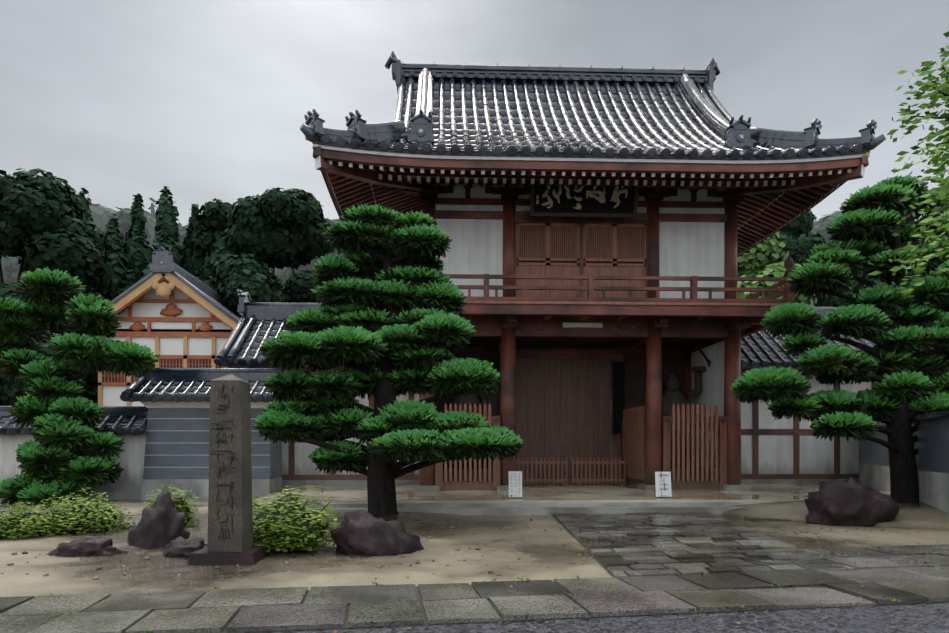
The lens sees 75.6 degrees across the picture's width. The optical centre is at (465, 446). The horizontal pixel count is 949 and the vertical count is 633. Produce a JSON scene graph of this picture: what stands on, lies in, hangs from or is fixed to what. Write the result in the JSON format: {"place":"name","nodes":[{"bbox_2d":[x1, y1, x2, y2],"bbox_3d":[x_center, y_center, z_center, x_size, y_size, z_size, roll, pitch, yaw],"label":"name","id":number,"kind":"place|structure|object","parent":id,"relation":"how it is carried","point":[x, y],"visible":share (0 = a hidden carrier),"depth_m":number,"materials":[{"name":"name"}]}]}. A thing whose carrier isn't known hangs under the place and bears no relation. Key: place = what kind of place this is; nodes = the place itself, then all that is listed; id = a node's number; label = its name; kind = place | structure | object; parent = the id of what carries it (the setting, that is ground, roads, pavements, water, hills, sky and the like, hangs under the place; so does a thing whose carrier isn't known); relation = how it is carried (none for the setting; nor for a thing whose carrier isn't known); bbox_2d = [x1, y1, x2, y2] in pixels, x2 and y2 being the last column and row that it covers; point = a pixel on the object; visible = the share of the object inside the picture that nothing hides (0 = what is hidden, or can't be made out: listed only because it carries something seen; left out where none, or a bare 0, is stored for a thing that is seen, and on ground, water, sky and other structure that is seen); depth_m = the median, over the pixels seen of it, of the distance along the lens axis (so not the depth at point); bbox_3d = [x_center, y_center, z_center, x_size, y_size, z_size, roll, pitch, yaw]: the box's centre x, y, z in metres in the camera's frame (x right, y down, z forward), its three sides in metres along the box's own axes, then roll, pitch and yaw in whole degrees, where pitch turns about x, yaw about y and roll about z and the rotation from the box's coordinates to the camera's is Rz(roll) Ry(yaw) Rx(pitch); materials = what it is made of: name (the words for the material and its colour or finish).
{"place":"outdoors","nodes":[
{"label":"outdoors","id":0,"kind":"place"},
{"bbox_2d":[0,368,282,499],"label":"walls","id":1,"kind":"structure","parent":0,"point":[164,431],"depth_m":12.36,"materials":[{"name":"paint"}]},
{"bbox_2d":[0,512,948,632],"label":"paving","id":2,"kind":"structure","parent":0,"point":[667,556],"depth_m":4.36,"materials":[{"name":"grey stone"}]},
{"bbox_2d":[50,545,942,632],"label":"grass tufts","id":3,"kind":"object","parent":2,"relation":"on","point":[738,622],"visible":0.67,"depth_m":4.49,"materials":[{"name":"green plant"}]},
{"bbox_2d":[744,518,790,520],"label":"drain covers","id":4,"kind":"object","parent":2,"relation":"on","point":[759,519],"visible":0.79,"depth_m":8.95,"materials":[{"name":"stone"}]},
{"bbox_2d":[0,489,948,596],"bbox_3d":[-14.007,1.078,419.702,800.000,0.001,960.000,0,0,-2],"label":"ground","id":5,"kind":"structure","parent":0,"point":[313,567],"depth_m":5.70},
{"bbox_2d":[0,267,158,504],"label":"pine","id":6,"kind":"object","parent":5,"relation":"on","point":[65,451],"visible":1,"depth_m":11.35,"materials":[{"name":"green plant"}]},
{"bbox_2d":[47,536,127,556],"bbox_3d":[-3.802,1.009,6.173,0.794,0.228,0.447,0,0,-2],"label":"rock","id":7,"kind":"object","parent":5,"relation":"on","point":[92,546],"visible":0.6,"depth_m":6.03,"materials":[{"name":"grey stone"}]},
{"bbox_2d":[72,246,240,405],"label":"hall","id":8,"kind":"structure","parent":5,"relation":"on","point":[170,312],"depth_m":29.38,"materials":[{"name":"white wood"}]},
{"bbox_2d":[163,536,207,557],"bbox_3d":[-2.784,1.011,6.137,0.524,0.218,0.434,0,0,-2],"label":"rock","id":9,"kind":"object","parent":5,"relation":"on","point":[180,546],"visible":0.5,"depth_m":6.03,"materials":[{"name":"grey stone"}]},
{"bbox_2d":[187,374,269,564],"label":"stone pillar","id":10,"kind":"structure","parent":5,"relation":"on","point":[230,529],"depth_m":5.71,"materials":[{"name":"grey stone"}]},
{"bbox_2d":[0,499,466,550],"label":"bed","id":11,"kind":"object","parent":5,"relation":"on","point":[411,520],"visible":0.31,"depth_m":8.24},
{"bbox_2d":[0,502,62,539],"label":"shrub","id":12,"kind":"object","parent":11,"relation":"on","point":[26,524],"visible":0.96,"depth_m":6.89,"materials":[{"name":"green plant"}]},
{"bbox_2d":[35,488,135,535],"bbox_3d":[-4.666,0.795,7.423,1.232,0.607,0.957,0,0,-2],"label":"shrub","id":13,"kind":"object","parent":11,"relation":"on","point":[93,516],"visible":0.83,"depth_m":7.25,"materials":[{"name":"green plant"}]},
{"bbox_2d":[128,489,189,548],"bbox_3d":[-3.414,0.842,6.756,0.687,0.761,0.646,0,0,-2],"label":"rock","id":14,"kind":"object","parent":11,"relation":"on","point":[160,524],"visible":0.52,"depth_m":6.58,"materials":[{"name":"grey stone"}]},
{"bbox_2d":[144,483,199,527],"bbox_3d":[-3.714,0.781,7.710,0.742,0.704,0.677,0,0,-2],"label":"shrub","id":15,"kind":"object","parent":11,"relation":"on","point":[182,505],"visible":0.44,"depth_m":7.68,"materials":[{"name":"green plant"}]},
{"bbox_2d":[252,490,266,514],"bbox_3d":[-2.546,0.792,7.120,0.724,0.593,0.628,0,0,-2],"label":"shrub","id":16,"kind":"object","parent":11,"relation":"on","point":[256,500],"visible":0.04,"depth_m":7.11,"materials":[{"name":"green plant"}]},
{"bbox_2d":[253,204,523,515],"bbox_3d":[-1.128,-1.211,9.053,3.946,4.677,2.248,0,0,-2],"label":"pine","id":17,"kind":"object","parent":11,"relation":"on","point":[368,292],"visible":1,"depth_m":8.95,"materials":[{"name":"green plant"}]},
{"bbox_2d":[252,485,340,551],"bbox_3d":[-1.785,0.741,6.368,1.169,0.720,0.881,0,0,-2],"label":"shrub","id":18,"kind":"object","parent":5,"relation":"on","point":[286,522],"visible":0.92,"depth_m":6.14,"materials":[{"name":"green plant"}]},
{"bbox_2d":[330,510,423,555],"bbox_3d":[-0.907,0.920,6.369,0.958,0.534,0.750,0,0,-2],"label":"rock","id":19,"kind":"object","parent":5,"relation":"on","point":[361,532],"visible":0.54,"depth_m":6.13,"materials":[{"name":"grey stone"}]},
{"bbox_2d":[1,516,938,583],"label":"pebbles","id":20,"kind":"object","parent":5,"relation":"on","point":[285,563],"visible":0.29,"depth_m":5.93,"materials":[{"name":"stone"}]},
{"bbox_2d":[0,168,948,405],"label":"trees","id":21,"kind":"object","parent":5,"relation":"on","point":[226,250],"visible":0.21,"depth_m":36.41,"materials":[{"name":"green plant"}]},
{"bbox_2d":[252,483,890,514],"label":"platform","id":22,"kind":"structure","parent":5,"relation":"on","point":[546,499],"depth_m":10.19,"materials":[{"name":"stone"}]},
{"bbox_2d":[508,471,521,498],"bbox_3d":[0.851,0.648,10.500,0.230,0.459,0.237,0,0,-2],"label":"notice","id":23,"kind":"object","parent":22,"relation":"on","point":[515,484],"visible":1,"depth_m":10.41,"materials":[{"name":"paper"}]},
{"bbox_2d":[214,289,881,488],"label":"wing walls","id":24,"kind":"structure","parent":22,"relation":"on","point":[785,450],"depth_m":14.53,"materials":[{"name":"paint"}]},
{"bbox_2d":[398,179,799,490],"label":"temple gate","id":25,"kind":"structure","parent":22,"relation":"on","point":[598,317],"depth_m":12.50,"materials":[{"name":"wood"}]},
{"bbox_2d":[312,141,869,256],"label":"eaves","id":26,"kind":"object","parent":25,"relation":"on","point":[783,192],"visible":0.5,"depth_m":11.20,"materials":[{"name":"brown wood"}]},
{"bbox_2d":[299,51,885,159],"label":"roof tiles","id":27,"kind":"object","parent":26,"relation":"on","point":[524,111],"visible":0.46,"depth_m":13.04,"materials":[{"name":"grey tile"}]},
{"bbox_2d":[655,472,671,497],"bbox_3d":[3.399,0.666,10.584,0.270,0.475,0.235,0,0,-2],"label":"notice","id":28,"kind":"object","parent":22,"relation":"on","point":[663,484],"visible":0.98,"depth_m":10.50,"materials":[{"name":"paper"}]},
{"bbox_2d":[722,494,948,529],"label":"bed","id":29,"kind":"object","parent":5,"relation":"on","point":[916,515],"visible":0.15,"depth_m":9.00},
{"bbox_2d":[729,175,948,500],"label":"pine","id":30,"kind":"object","parent":29,"relation":"on","point":[906,357],"visible":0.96,"depth_m":9.88,"materials":[{"name":"green plant"}]},
{"bbox_2d":[804,477,899,526],"bbox_3d":[5.416,0.820,8.588,1.340,0.816,0.942,0,0,-2],"label":"rock","id":31,"kind":"object","parent":29,"relation":"on","point":[850,501],"visible":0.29,"depth_m":8.31,"materials":[{"name":"grey stone"}]},
{"bbox_2d":[859,409,948,513],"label":"wall","id":32,"kind":"structure","parent":5,"relation":"on","point":[931,433],"depth_m":9.58,"materials":[{"name":"paint"}]},
{"bbox_2d":[0,0,948,271],"bbox_3d":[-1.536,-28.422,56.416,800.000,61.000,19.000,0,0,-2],"label":"haze","id":33,"kind":"object","parent":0,"point":[394,86],"depth_m":55.52,"materials":[{"name":"grey"}]},
{"bbox_2d":[0,0,948,228],"label":"sky","id":34,"kind":"structure","parent":0,"point":[875,91],"materials":[{"name":"grey"}]},
{"bbox_2d":[249,602,948,632],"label":"road","id":35,"kind":"structure","parent":0,"point":[925,618],"depth_m":3.72,"materials":[{"name":"grey asphalt"}]},
{"bbox_2d":[863,31,948,303],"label":"foliage","id":36,"kind":"object","parent":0,"point":[919,265],"visible":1,"depth_m":6.51,"materials":[{"name":"green plant"}]}
]}

